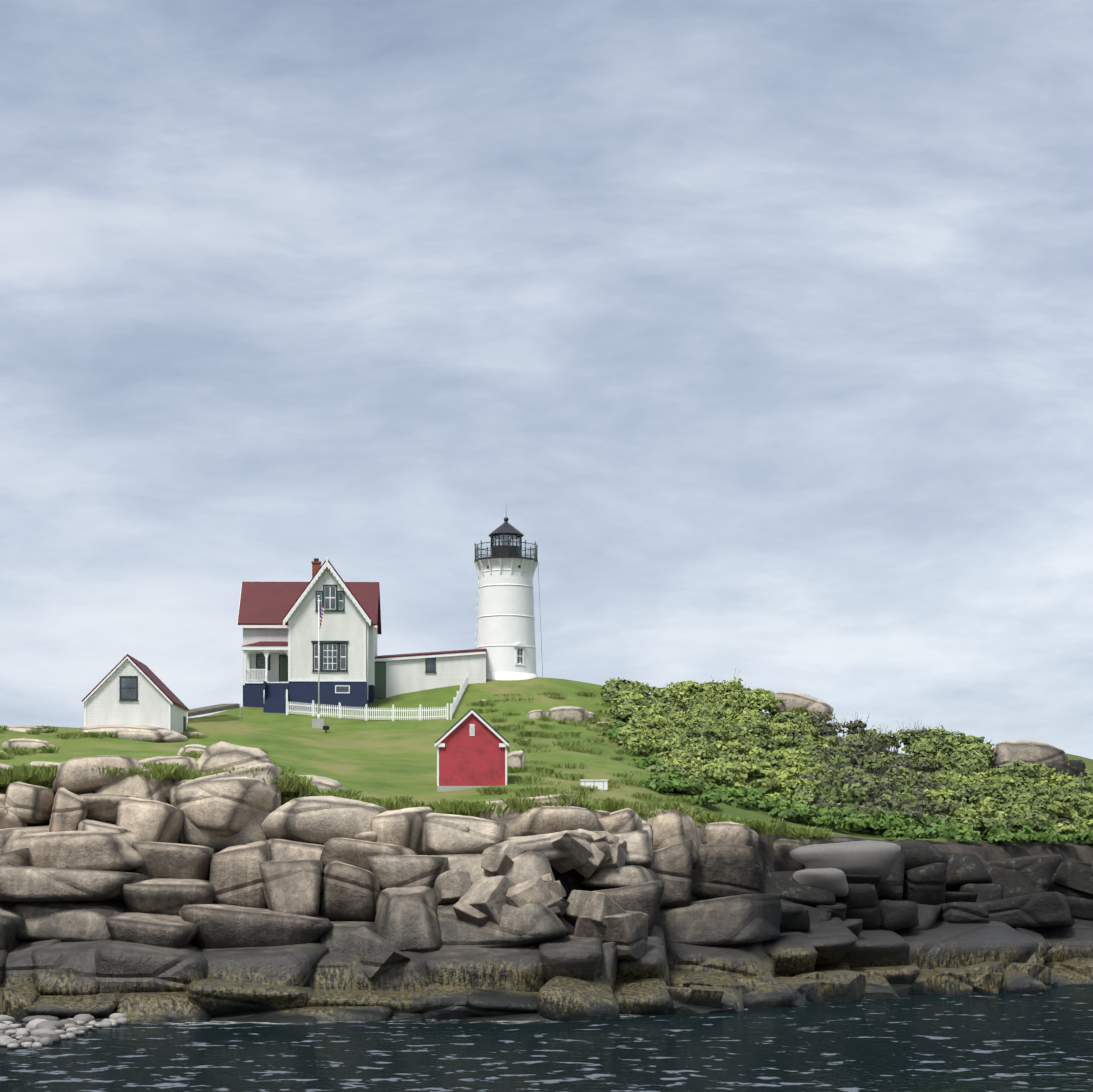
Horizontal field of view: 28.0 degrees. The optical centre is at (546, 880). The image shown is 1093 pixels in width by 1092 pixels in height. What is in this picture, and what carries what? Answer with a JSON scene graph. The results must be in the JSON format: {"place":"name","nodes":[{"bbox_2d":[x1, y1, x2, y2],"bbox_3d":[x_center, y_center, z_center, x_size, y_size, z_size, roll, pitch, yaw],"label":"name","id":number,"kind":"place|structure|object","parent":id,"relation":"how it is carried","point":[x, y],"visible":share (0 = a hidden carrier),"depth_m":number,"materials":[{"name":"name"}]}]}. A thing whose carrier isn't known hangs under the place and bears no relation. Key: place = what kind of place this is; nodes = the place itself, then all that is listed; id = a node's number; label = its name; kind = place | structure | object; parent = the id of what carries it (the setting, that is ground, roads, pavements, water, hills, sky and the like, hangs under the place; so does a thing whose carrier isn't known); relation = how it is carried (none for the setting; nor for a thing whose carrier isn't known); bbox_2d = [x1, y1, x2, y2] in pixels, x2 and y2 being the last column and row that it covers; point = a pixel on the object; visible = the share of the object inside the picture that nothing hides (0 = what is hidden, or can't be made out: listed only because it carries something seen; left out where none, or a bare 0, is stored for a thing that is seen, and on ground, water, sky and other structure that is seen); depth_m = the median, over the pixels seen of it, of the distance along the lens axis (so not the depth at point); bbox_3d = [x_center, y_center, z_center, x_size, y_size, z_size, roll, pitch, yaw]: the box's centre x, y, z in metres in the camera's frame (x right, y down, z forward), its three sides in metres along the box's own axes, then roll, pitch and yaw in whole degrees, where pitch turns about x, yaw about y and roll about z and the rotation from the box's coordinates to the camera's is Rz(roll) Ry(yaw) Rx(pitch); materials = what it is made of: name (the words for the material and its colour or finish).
{"place":"outdoors","nodes":[
{"label":"outdoors","id":0,"kind":"place"},
{"bbox_2d":[0,985,1092,1091],"bbox_3d":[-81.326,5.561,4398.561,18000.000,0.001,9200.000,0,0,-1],"label":"sea water","id":1,"kind":"structure","parent":0,"point":[1019,1042],"depth_m":70.39,"materials":[{"name":"liquid"}]},
{"bbox_2d":[0,1013,128,1048],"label":"pebble beach","id":2,"kind":"structure","parent":1,"relation":"in","point":[45,1030],"depth_m":79.98,"materials":[{"name":"grey stone"}]},
{"bbox_2d":[16,1014,630,1025],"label":"shore foam","id":3,"kind":"object","parent":1,"relation":"on","point":[267,1023],"visible":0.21,"depth_m":85.64,"materials":[{"name":"white"}]},
{"bbox_2d":[0,677,1092,943],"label":"grass","id":4,"kind":"structure","parent":0,"point":[388,759],"depth_m":136.81,"materials":[{"name":"green plant"}]},
{"bbox_2d":[82,654,188,732],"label":"white shed","id":5,"kind":"structure","parent":4,"relation":"on","point":[128,689],"depth_m":138.83,"materials":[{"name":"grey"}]},
{"bbox_2d":[187,703,240,722],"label":"boardwalk","id":6,"kind":"structure","parent":4,"relation":"on","point":[206,710],"depth_m":154.33,"materials":[{"name":"grey wood"}]},
{"bbox_2d":[237,557,381,712],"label":"keepers house","id":7,"kind":"structure","parent":4,"relation":"on","point":[277,622],"depth_m":164.08,"materials":[{"name":"white wood"}]},
{"bbox_2d":[312,595,325,728],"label":"flagpole","id":8,"kind":"object","parent":4,"relation":"on","point":[318,722],"visible":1,"depth_m":156.48,"materials":[{"name":"white metal"}]},
{"bbox_2d":[323,726,328,732],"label":"flood light","id":9,"kind":"object","parent":4,"relation":"on","point":[325,728],"visible":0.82,"depth_m":154.03,"materials":[{"name":"black metal"}]},
{"bbox_2d":[286,672,467,720],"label":"picket fence","id":10,"kind":"object","parent":4,"relation":"on","point":[456,700],"visible":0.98,"depth_m":160.24,"materials":[{"name":"white wood"}]},
{"bbox_2d":[375,648,485,699],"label":"covered walkway","id":11,"kind":"structure","parent":4,"relation":"on","point":[398,674],"depth_m":169.16,"materials":[{"name":"white"}]},
{"bbox_2d":[435,708,509,791],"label":"oil house","id":12,"kind":"structure","parent":4,"relation":"on","point":[472,745],"depth_m":117.45,"materials":[{"name":"red"}]},
{"bbox_2d":[474,517,542,679],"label":"light tower","id":13,"kind":"structure","parent":4,"relation":"on","point":[506,623],"depth_m":170.78,"materials":[{"name":"white paint"}]},
{"bbox_2d":[0,691,1053,840],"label":"rough grass tufts","id":14,"kind":"object","parent":4,"relation":"on","point":[293,786],"visible":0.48,"depth_m":110.83,"materials":[{"name":"green plant"}]},
{"bbox_2d":[0,692,1090,823],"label":"boulders","id":15,"kind":"object","parent":4,"relation":"on","point":[221,754],"visible":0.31,"depth_m":137.18,"materials":[{"name":"stone"}]},
{"bbox_2d":[0,755,1092,1022],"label":"cliff boulders","id":16,"kind":"object","parent":4,"relation":"on","point":[258,893],"visible":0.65,"depth_m":94.05,"materials":[{"name":"stone"}]},
{"bbox_2d":[348,829,1092,1013],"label":"cliff rocks","id":17,"kind":"object","parent":16,"relation":"on","point":[604,917],"visible":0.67,"depth_m":94.33,"materials":[{"name":"stone"}]},
{"bbox_2d":[580,780,607,789],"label":"white box","id":18,"kind":"object","parent":4,"relation":"on","point":[601,784],"visible":0.77,"depth_m":118.26,"materials":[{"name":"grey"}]},
{"bbox_2d":[789,840,900,896],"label":"boulders","id":19,"kind":"object","parent":4,"relation":"on","point":[829,866],"visible":0.69,"depth_m":113.12,"materials":[{"name":"grey stone"}]},
{"bbox_2d":[598,670,1092,844],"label":"scrub","id":20,"kind":"object","parent":4,"relation":"on","point":[704,735],"depth_m":144.81,"materials":[{"name":"green plant"}]},
{"bbox_2d":[0,0,1092,758],"label":"sky","id":21,"kind":"structure","parent":0,"point":[767,325],"materials":[{"name":"grey"}]}
]}

